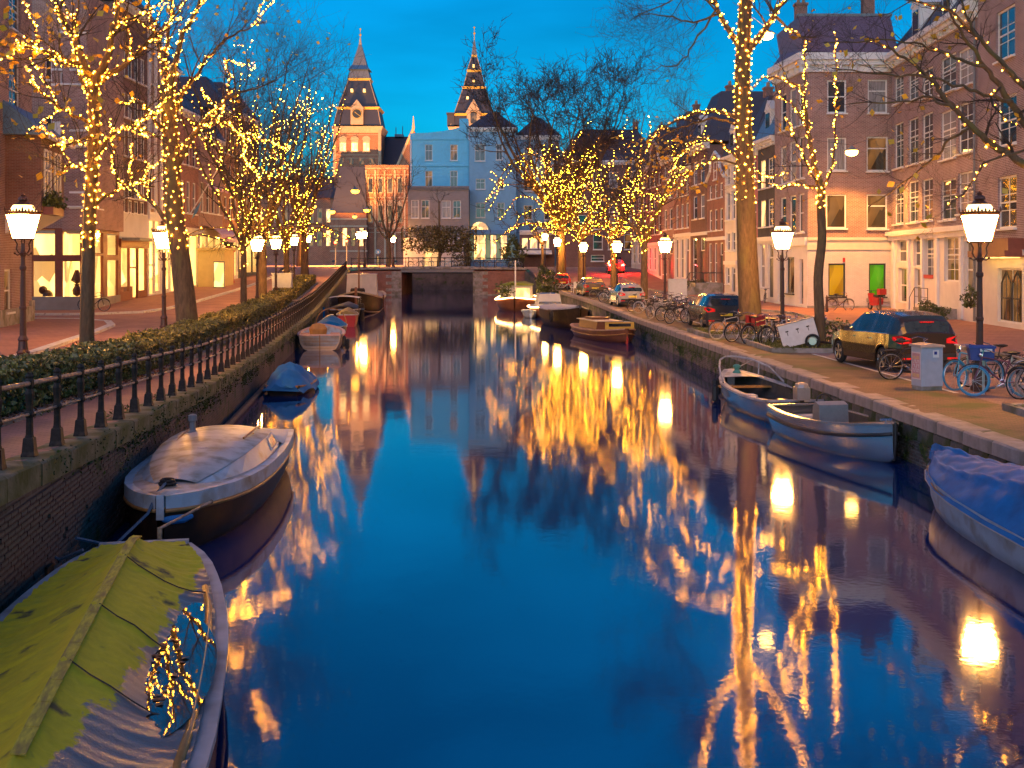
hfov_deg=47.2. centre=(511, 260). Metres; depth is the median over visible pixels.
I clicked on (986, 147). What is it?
string lights
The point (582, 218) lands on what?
window
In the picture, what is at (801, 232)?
window
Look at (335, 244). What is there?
traffic light
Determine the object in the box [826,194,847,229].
window
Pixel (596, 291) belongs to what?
bicycle
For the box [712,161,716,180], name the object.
window
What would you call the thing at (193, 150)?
window
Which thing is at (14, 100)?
window
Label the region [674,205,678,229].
window
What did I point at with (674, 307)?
bicycle
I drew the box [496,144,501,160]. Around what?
window
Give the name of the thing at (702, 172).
window
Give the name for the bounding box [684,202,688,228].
window
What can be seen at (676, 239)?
window
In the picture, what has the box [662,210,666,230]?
window
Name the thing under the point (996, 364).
bicycle
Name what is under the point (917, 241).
window
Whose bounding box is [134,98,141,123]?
window
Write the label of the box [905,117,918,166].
window
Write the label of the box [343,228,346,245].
chapel window
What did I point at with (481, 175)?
lilac house
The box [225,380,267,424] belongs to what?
timber beam
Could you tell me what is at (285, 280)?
utility cabinet
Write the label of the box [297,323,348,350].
dinghy
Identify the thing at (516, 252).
shrub
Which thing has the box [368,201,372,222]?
window
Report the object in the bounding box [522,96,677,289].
elm tree
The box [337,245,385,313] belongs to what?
barge
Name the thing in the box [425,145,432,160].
window
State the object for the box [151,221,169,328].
street lamp
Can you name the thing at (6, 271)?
window
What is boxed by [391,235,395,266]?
street lamp
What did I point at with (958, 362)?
bicycle
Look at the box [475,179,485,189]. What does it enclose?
window
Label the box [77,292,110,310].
bicycle
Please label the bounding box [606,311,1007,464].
wall plants
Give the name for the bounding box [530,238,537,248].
window
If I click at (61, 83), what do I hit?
window
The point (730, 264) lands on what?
canal house
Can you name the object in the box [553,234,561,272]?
street lamp
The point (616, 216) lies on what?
window
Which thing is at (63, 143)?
string lights
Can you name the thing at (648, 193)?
string lights
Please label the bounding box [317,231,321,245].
window
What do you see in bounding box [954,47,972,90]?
window
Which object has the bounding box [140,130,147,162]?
window
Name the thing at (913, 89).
window
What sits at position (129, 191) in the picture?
window
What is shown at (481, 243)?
window
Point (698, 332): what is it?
patch far kerb
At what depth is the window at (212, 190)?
99.51 m
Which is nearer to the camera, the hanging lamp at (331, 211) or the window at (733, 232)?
the window at (733, 232)
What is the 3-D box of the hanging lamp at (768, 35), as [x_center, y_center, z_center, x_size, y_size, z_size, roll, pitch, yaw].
[13.370,-12.000,61.045,0.858,2.023,23.474,0,0,19]
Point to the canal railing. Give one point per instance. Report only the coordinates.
(294, 313)
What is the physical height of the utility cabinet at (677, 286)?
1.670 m
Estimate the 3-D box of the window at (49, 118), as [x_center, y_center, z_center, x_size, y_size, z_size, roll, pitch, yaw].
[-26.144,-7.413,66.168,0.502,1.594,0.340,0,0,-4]
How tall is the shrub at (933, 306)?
1.146 m
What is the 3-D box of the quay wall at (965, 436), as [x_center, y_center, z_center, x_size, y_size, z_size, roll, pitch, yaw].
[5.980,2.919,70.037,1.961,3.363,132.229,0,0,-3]
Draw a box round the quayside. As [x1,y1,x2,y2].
[555,287,1023,440]
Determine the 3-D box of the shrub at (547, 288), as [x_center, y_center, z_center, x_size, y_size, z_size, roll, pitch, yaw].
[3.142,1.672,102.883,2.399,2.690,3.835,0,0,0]
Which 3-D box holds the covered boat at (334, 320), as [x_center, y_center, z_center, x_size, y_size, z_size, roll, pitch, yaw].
[-9.623,3.401,62.385,1.760,1.698,4.464,0,0,-7]
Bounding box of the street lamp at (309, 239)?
[307,230,311,273]
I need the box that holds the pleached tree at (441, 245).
[397,185,478,265]
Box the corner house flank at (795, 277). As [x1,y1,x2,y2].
[767,19,845,307]
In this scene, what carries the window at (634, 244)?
in the canal house at (636, 255)
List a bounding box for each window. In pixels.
[4,269,15,314]
[9,0,22,36]
[9,59,17,106]
[44,149,51,198]
[45,54,52,81]
[45,115,51,125]
[54,153,60,196]
[58,72,80,84]
[128,52,135,80]
[128,95,134,120]
[128,127,133,157]
[128,180,135,199]
[128,200,135,214]
[134,59,141,83]
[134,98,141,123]
[134,128,140,160]
[134,181,141,200]
[134,201,141,214]
[140,58,147,86]
[140,100,147,125]
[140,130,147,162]
[140,185,147,201]
[140,202,147,215]
[151,52,155,85]
[151,155,154,208]
[157,156,157,205]
[163,182,164,213]
[187,181,192,214]
[193,150,198,168]
[193,183,198,215]
[201,182,205,212]
[206,186,211,213]
[212,190,216,214]
[217,187,222,215]
[224,127,228,154]
[224,196,226,218]
[229,128,230,154]
[229,197,233,219]
[266,231,270,245]
[285,209,287,222]
[309,230,313,245]
[310,209,313,222]
[317,209,321,222]
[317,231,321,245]
[326,209,330,222]
[326,230,330,245]
[335,228,337,245]
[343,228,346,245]
[351,228,354,245]
[359,228,362,245]
[368,177,372,192]
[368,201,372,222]
[378,177,382,192]
[378,201,382,222]
[387,177,392,192]
[387,201,392,222]
[397,177,402,192]
[397,201,402,222]
[411,200,418,218]
[421,200,429,218]
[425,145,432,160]
[425,171,432,185]
[441,201,450,218]
[450,145,457,160]
[450,171,457,185]
[452,201,460,218]
[473,234,485,259]
[474,144,485,161]
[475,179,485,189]
[476,203,484,217]
[490,234,496,259]
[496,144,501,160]
[497,179,503,189]
[497,203,504,217]
[500,234,507,259]
[522,238,527,248]
[523,176,532,191]
[524,147,531,161]
[524,205,531,219]
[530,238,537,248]
[539,238,548,248]
[544,206,551,219]
[565,218,572,229]
[578,196,586,212]
[578,215,586,228]
[590,255,604,261]
[593,215,601,229]
[593,234,602,249]
[609,172,617,187]
[609,197,617,212]
[609,215,617,229]
[624,234,630,249]
[631,244,634,263]
[638,195,640,212]
[638,244,640,263]
[643,193,645,211]
[648,247,650,270]
[652,247,655,270]
[656,215,660,234]
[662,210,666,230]
[667,208,671,229]
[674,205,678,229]
[674,239,677,278]
[679,204,683,228]
[679,239,682,278]
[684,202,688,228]
[691,162,696,186]
[691,196,696,220]
[692,238,696,280]
[698,194,704,219]
[699,158,704,184]
[701,237,704,250]
[706,243,711,282]
[707,186,711,200]
[707,210,711,231]
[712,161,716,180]
[712,184,716,199]
[712,209,716,231]
[712,243,716,282]
[717,182,722,198]
[717,208,722,230]
[724,167,729,185]
[724,192,729,221]
[724,232,729,251]
[724,267,729,284]
[730,166,734,184]
[730,190,734,220]
[730,232,734,251]
[754,160,756,182]
[757,160,764,190]
[757,200,764,228]
[760,244,764,289]
[765,157,773,188]
[765,199,773,227]
[769,244,772,257]
[778,93,785,132]
[778,146,785,185]
[781,197,785,223]
[784,257,794,294]
[787,141,795,182]
[789,88,795,129]
[791,195,795,234]
[796,83,803,127]
[796,136,804,180]
[796,193,804,233]
[826,80,847,114]
[826,138,847,171]
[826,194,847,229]
[828,263,845,297]
[866,137,889,172]
[866,194,888,229]
[867,80,888,114]
[869,263,887,297]
[891,74,902,106]
[891,122,903,170]
[891,183,903,225]
[900,240,906,261]
[901,268,906,302]
[905,70,917,103]
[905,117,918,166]
[905,180,918,223]
[916,240,919,266]
[917,268,919,303]
[919,66,932,99]
[919,178,932,222]
[920,112,932,163]
[927,238,932,274]
[937,52,955,96]
[937,109,955,162]
[937,178,955,221]
[947,237,958,281]
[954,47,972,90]
[954,100,972,156]
[954,171,972,215]
[967,243,972,297]
[992,4,1014,64]
[995,174,1016,230]
[999,93,1016,146]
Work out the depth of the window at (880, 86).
70.53 m
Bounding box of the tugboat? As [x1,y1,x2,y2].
[570,316,635,343]
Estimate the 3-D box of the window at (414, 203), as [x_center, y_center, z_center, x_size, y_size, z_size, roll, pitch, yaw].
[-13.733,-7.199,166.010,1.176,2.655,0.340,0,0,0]
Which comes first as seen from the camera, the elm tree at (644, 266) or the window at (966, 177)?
the window at (966, 177)
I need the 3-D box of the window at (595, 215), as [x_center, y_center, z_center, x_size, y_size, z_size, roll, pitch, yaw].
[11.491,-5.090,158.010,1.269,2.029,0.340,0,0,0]
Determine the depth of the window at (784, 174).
75.19 m
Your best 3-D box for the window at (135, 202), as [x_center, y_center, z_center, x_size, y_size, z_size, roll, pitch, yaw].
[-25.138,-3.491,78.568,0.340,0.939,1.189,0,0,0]
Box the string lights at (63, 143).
[0,0,181,249]
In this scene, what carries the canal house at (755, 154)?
on the pavement at (1011, 338)
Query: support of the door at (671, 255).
in the canal house at (667, 221)
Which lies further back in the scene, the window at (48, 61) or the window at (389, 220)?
the window at (389, 220)
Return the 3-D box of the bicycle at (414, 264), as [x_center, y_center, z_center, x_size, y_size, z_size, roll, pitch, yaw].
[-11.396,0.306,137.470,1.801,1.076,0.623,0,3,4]
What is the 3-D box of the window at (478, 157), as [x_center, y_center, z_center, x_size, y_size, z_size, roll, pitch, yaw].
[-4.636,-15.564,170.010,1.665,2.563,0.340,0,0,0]
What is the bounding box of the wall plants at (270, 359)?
[40,312,318,488]
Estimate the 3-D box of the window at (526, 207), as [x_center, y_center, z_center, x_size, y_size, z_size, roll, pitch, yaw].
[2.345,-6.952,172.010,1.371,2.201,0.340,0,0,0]
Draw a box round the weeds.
[34,317,274,417]
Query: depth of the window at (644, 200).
130.87 m
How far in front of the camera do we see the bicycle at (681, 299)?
65.07 m
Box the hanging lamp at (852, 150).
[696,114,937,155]
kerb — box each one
[7,318,114,356]
[35,271,282,314]
[618,275,1021,358]
[687,328,772,338]
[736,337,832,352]
[1002,403,1023,416]
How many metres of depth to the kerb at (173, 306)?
65.84 m
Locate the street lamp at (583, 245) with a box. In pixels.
[578,239,588,277]
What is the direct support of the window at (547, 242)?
in the cafe
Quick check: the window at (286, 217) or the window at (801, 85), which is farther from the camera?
the window at (286, 217)
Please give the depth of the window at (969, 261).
56.47 m
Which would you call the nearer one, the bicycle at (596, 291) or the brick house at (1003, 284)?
the brick house at (1003, 284)
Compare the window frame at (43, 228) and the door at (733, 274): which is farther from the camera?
the door at (733, 274)
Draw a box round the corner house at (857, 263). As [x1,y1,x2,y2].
[773,0,896,307]
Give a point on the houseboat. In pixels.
(518, 295)
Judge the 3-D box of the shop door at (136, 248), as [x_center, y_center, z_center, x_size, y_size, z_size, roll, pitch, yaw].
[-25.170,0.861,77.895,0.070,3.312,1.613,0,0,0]
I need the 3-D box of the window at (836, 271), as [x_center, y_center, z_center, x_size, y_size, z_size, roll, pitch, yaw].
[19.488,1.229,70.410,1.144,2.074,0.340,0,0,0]
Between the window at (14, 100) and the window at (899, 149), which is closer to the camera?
the window at (14, 100)
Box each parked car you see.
[550,273,570,288]
[576,277,605,295]
[609,283,644,306]
[687,293,738,326]
[832,309,957,370]
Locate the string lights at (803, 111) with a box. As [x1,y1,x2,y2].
[751,32,838,208]
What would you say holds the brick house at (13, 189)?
on the pavement at (41, 332)
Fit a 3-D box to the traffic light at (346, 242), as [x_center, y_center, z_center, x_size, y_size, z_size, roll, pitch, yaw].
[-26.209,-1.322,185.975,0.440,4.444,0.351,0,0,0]
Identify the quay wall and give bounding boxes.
[0,268,349,613]
[525,271,1023,468]
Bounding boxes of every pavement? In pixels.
[0,319,105,355]
[35,270,281,312]
[618,272,1023,356]
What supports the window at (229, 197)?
in the shop house at (227, 204)
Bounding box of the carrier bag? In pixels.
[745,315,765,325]
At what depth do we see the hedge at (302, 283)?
87.34 m
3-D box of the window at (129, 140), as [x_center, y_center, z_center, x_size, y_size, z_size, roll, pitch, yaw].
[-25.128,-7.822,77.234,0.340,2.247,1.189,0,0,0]
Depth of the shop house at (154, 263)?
82.46 m
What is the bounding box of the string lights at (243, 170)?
[160,40,336,268]
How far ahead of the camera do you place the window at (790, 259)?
73.79 m
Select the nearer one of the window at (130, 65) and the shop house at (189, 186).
the window at (130, 65)
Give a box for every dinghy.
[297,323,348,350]
[521,309,535,317]
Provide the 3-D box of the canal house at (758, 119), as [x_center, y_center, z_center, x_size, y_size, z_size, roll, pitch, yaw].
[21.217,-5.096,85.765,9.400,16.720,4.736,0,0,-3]
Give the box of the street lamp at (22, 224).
[3,193,42,355]
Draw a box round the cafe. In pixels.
[519,230,554,270]
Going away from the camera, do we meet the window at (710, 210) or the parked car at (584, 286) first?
the parked car at (584, 286)
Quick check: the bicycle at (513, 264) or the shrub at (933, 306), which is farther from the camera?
the bicycle at (513, 264)
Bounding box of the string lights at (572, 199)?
[527,145,632,240]
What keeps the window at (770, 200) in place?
in the canal house at (766, 207)
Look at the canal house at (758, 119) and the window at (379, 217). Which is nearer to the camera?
the canal house at (758, 119)
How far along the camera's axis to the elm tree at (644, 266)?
75.81 m
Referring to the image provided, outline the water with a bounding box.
[106,290,1023,767]
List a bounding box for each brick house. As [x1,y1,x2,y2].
[0,0,75,327]
[883,0,977,321]
[968,0,1023,329]
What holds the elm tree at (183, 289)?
on the hedge bed
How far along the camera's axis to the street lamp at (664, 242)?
68.90 m
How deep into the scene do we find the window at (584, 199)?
158.13 m
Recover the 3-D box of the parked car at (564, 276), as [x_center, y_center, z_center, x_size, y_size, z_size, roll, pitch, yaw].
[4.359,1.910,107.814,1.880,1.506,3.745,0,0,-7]
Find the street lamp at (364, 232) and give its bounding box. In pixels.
[361,228,367,267]
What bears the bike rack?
on the street at (1000, 395)
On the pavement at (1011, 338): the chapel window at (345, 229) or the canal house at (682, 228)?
the canal house at (682, 228)
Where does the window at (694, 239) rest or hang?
in the canal house at (721, 100)
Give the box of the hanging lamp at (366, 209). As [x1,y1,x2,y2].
[322,198,397,211]
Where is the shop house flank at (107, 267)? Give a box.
[62,2,120,308]
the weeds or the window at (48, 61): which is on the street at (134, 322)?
the weeds
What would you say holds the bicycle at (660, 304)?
on the quayside
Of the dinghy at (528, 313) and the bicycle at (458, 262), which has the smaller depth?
the dinghy at (528, 313)
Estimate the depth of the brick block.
158.00 m
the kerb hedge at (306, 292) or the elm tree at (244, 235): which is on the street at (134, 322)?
the kerb hedge at (306, 292)
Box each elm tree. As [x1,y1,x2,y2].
[0,0,235,344]
[43,0,365,320]
[125,0,349,302]
[133,12,359,295]
[188,18,364,272]
[236,48,364,274]
[450,13,664,272]
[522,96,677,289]
[523,108,658,281]
[532,50,734,303]
[559,0,871,330]
[722,7,863,345]
[778,0,1023,240]
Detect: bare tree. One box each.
[191,65,320,196]
[259,94,340,265]
[347,150,425,266]
[515,200,555,265]
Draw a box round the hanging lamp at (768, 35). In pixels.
[733,2,797,47]
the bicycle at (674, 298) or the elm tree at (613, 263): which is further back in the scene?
the elm tree at (613, 263)
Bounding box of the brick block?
[556,119,644,266]
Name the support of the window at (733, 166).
in the canal house at (730, 264)
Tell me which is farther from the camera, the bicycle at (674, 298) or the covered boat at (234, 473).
the bicycle at (674, 298)
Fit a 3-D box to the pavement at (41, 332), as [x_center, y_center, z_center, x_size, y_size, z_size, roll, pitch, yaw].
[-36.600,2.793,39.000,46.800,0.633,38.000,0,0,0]
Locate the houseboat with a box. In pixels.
[493,260,535,310]
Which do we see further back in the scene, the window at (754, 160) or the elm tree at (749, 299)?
the window at (754, 160)
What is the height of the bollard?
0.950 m
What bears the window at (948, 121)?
in the brick house at (938, 267)
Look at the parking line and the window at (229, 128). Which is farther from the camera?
the window at (229, 128)
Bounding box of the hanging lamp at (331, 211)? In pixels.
[317,198,381,213]
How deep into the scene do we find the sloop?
24.47 m
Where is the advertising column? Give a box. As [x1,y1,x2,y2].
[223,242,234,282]
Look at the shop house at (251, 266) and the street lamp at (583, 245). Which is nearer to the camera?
the street lamp at (583, 245)
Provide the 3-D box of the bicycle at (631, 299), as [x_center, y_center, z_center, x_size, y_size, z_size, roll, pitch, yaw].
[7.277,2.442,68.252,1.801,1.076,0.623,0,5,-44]
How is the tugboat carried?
on the water
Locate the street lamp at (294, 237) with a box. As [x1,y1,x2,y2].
[290,231,299,278]
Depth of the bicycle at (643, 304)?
65.97 m
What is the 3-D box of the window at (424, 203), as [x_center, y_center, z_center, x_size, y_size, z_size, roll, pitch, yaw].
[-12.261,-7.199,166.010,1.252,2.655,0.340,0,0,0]
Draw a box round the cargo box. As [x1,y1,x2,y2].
[776,315,831,347]
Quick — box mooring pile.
[358,303,364,320]
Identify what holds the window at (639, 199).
in the canal house at (636, 255)
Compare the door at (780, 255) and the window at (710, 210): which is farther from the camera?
the window at (710, 210)
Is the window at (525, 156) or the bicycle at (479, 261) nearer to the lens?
the bicycle at (479, 261)
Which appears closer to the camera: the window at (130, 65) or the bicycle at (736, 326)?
the bicycle at (736, 326)
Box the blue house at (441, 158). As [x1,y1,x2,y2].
[410,119,468,185]
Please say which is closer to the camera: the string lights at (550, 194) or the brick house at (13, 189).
the brick house at (13, 189)
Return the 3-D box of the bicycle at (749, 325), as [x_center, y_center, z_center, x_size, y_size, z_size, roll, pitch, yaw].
[8.898,2.476,42.268,1.801,1.076,0.623,0,3,-32]
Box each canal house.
[629,121,675,268]
[646,115,680,278]
[658,100,703,281]
[671,123,697,283]
[686,150,724,294]
[687,81,774,282]
[720,82,773,294]
[732,95,772,294]
[753,99,772,252]
[753,100,774,302]
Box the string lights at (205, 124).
[109,0,289,251]
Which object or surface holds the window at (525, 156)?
in the lilac house at (525, 204)
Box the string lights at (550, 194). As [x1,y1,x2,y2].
[491,121,626,241]
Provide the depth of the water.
14.56 m
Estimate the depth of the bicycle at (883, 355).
29.50 m
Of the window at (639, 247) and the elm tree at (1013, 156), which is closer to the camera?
the elm tree at (1013, 156)
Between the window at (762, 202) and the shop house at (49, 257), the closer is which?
the shop house at (49, 257)
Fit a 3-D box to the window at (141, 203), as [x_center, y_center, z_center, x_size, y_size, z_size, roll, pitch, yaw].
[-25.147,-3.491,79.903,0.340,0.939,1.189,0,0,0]
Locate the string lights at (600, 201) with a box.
[538,150,667,259]
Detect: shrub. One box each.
[448,228,474,265]
[499,234,527,266]
[535,264,560,292]
[687,279,707,285]
[825,317,849,341]
[917,299,951,319]
[958,284,976,308]
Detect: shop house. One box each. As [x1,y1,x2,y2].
[32,0,123,309]
[100,0,154,300]
[141,3,165,295]
[161,49,182,293]
[178,77,240,278]
[178,85,238,286]
[178,88,219,286]
[214,82,261,277]
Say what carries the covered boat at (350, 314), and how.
on the water
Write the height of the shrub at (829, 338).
1.008 m
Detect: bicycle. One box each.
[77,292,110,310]
[407,258,421,266]
[439,258,453,266]
[452,258,465,266]
[473,258,487,266]
[486,258,500,266]
[507,259,522,266]
[554,279,572,290]
[588,284,608,298]
[597,286,610,300]
[598,287,613,302]
[627,293,645,311]
[632,294,661,313]
[645,298,668,318]
[646,292,662,310]
[647,296,656,315]
[650,294,673,311]
[651,296,679,314]
[655,299,683,320]
[663,293,685,311]
[664,301,687,323]
[666,299,689,319]
[667,297,682,317]
[670,295,688,312]
[673,301,693,321]
[708,311,749,339]
[724,312,761,341]
[740,313,776,343]
[757,315,790,344]
[760,315,778,341]
[762,288,768,302]
[765,312,797,337]
[804,315,837,335]
[825,292,853,309]
[876,336,943,379]
[942,344,1004,390]
[955,342,1023,386]
[957,348,1023,396]
[1006,350,1023,399]
[1009,357,1023,387]
[1015,367,1023,395]
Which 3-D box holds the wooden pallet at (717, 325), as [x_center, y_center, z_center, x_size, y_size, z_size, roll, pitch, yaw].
[8.750,2.696,47.999,1.200,0.125,0.830,0,14,-8]
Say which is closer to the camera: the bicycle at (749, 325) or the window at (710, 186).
the bicycle at (749, 325)
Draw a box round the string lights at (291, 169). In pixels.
[233,77,340,253]
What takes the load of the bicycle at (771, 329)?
on the quayside
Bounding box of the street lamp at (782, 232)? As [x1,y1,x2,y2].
[770,218,794,337]
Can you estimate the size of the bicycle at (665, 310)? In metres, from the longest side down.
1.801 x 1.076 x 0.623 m
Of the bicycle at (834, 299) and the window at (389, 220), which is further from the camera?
the window at (389, 220)
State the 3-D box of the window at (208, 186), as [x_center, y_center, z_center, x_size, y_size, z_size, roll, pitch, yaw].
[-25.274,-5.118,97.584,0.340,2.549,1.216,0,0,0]
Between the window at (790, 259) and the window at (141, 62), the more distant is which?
the window at (141, 62)
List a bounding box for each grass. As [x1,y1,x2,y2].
[693,327,777,334]
[746,336,831,349]
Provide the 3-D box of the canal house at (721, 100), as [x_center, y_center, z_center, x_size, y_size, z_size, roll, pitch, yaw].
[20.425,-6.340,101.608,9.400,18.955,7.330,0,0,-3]
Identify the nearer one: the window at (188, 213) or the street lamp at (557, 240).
the window at (188, 213)
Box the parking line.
[648,308,957,392]
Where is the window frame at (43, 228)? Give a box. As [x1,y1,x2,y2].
[33,228,54,255]
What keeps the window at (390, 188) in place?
in the museum
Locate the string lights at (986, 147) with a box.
[884,0,1019,204]
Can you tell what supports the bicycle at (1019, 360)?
on the street at (1000, 395)
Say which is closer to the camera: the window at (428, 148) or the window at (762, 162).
the window at (762, 162)
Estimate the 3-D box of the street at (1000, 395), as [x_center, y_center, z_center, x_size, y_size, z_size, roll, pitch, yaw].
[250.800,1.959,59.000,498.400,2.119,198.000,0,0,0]
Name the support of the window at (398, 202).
in the museum
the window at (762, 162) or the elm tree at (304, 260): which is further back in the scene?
the elm tree at (304, 260)
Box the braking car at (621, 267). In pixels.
[605,257,624,273]
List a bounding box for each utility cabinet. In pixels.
[271,273,292,292]
[667,279,687,303]
[909,342,944,390]
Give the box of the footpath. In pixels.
[1,269,336,460]
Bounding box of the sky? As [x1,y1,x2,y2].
[96,0,911,270]
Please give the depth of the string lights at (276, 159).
69.47 m
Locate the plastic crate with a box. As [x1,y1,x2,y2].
[965,345,995,360]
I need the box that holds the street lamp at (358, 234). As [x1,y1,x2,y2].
[355,229,361,267]
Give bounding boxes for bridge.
[350,257,526,294]
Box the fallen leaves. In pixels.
[1,358,189,424]
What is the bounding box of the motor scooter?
[867,289,886,309]
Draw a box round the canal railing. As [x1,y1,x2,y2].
[0,261,346,470]
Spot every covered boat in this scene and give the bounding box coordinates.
[0,499,227,767]
[75,414,294,546]
[262,362,319,395]
[316,308,347,330]
[323,295,360,317]
[336,307,358,326]
[527,293,560,317]
[538,304,592,328]
[924,443,1023,573]
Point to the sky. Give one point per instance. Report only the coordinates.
(413, 50)
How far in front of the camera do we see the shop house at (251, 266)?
114.18 m
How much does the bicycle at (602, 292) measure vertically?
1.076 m
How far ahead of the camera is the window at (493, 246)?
168.54 m
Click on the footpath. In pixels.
(13, 435)
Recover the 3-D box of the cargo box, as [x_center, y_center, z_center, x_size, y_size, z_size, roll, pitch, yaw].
[9.871,2.409,39.320,1.975,1.096,1.010,0,0,14]
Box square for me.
[267,264,555,266]
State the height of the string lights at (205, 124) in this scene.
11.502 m
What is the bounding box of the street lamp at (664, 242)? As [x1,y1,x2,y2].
[657,233,672,303]
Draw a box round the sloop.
[766,394,900,462]
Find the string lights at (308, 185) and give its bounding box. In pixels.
[234,100,343,241]
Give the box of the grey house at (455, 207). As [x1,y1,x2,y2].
[403,186,469,266]
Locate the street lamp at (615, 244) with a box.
[611,237,622,285]
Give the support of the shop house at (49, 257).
on the pavement at (147, 303)
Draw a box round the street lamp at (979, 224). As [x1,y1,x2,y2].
[958,191,1001,390]
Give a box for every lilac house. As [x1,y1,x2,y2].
[468,113,517,266]
[516,118,561,265]
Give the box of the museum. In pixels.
[259,26,500,263]
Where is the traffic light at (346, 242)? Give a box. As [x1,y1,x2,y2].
[345,238,347,260]
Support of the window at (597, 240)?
in the brick block
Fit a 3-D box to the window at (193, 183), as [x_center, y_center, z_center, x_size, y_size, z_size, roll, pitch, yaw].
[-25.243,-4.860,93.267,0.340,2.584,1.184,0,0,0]
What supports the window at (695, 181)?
in the canal house at (721, 100)
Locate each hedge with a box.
[0,310,245,416]
[1,330,245,426]
[217,290,292,326]
[273,274,315,299]
[292,282,317,300]
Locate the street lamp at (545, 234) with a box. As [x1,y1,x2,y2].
[541,232,548,266]
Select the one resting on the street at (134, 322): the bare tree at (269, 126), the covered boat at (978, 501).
the bare tree at (269, 126)
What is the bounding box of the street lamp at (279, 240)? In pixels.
[269,233,282,290]
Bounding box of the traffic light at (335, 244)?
[334,240,336,265]
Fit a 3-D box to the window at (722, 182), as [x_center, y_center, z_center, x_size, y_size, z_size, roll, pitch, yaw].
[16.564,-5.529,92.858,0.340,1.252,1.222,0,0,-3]
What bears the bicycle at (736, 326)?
on the quayside
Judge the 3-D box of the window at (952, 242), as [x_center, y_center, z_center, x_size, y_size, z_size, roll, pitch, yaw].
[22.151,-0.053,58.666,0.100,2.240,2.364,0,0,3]
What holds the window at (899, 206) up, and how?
in the brick house at (938, 267)
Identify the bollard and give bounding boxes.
[825,295,827,311]
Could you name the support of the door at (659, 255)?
in the canal house at (654, 255)
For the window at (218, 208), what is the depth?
101.60 m
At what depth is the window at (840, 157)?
70.53 m
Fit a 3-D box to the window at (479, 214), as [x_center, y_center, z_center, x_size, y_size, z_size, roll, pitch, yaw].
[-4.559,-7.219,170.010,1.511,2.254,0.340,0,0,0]
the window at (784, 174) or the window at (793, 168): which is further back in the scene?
the window at (784, 174)
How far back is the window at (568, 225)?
158.13 m
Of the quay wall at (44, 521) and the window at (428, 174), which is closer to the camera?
the quay wall at (44, 521)
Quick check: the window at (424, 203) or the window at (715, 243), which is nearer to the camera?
the window at (715, 243)
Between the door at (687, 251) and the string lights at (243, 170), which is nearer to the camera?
the string lights at (243, 170)
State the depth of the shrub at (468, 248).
155.72 m
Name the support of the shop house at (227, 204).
on the pavement at (147, 303)
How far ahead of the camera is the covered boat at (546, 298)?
81.52 m
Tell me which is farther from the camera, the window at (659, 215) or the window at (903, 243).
the window at (659, 215)
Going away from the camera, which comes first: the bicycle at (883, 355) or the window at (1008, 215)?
the bicycle at (883, 355)
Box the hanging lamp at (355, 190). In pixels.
[307,176,410,193]
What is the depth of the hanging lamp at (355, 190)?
169.66 m
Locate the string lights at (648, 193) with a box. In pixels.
[578,115,706,253]
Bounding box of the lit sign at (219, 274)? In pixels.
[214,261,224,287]
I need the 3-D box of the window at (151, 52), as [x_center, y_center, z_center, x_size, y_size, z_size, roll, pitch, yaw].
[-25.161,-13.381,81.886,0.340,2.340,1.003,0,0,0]
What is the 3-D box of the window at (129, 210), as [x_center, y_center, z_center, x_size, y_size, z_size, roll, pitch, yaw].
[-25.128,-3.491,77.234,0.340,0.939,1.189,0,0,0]
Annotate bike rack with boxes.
[966,355,1023,394]
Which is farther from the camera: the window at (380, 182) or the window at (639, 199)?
the window at (380, 182)
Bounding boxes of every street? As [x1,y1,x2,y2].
[35,267,350,350]
[526,267,1023,404]
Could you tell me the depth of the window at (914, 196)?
65.79 m
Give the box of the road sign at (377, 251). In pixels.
[375,249,380,265]
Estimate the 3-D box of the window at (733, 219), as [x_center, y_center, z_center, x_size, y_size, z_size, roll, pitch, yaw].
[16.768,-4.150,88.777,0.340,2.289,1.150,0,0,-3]
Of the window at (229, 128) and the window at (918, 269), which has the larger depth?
the window at (229, 128)
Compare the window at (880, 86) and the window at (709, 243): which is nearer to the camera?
the window at (880, 86)
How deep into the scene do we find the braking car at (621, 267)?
126.08 m
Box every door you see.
[130,248,136,297]
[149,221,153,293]
[659,255,660,275]
[670,254,672,278]
[687,251,688,283]
[702,251,704,282]
[721,256,722,282]
[733,274,734,291]
[770,259,772,296]
[780,255,780,293]
[802,263,802,298]
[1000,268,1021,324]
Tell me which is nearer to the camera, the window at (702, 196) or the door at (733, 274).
the door at (733, 274)
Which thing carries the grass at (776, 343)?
on the patch tree soil
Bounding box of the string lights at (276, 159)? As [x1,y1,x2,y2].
[188,79,349,248]
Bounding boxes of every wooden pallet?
[709,322,742,327]
[710,328,744,331]
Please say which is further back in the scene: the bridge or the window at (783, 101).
the bridge
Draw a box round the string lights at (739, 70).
[646,0,797,202]
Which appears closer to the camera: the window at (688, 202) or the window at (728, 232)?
the window at (728, 232)
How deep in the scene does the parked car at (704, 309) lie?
50.79 m
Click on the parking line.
(861, 367)
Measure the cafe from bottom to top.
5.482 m
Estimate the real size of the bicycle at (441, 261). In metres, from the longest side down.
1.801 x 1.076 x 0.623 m
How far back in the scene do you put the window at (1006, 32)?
51.43 m
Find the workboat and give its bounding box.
[712,356,823,421]
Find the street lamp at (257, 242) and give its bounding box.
[249,230,264,298]

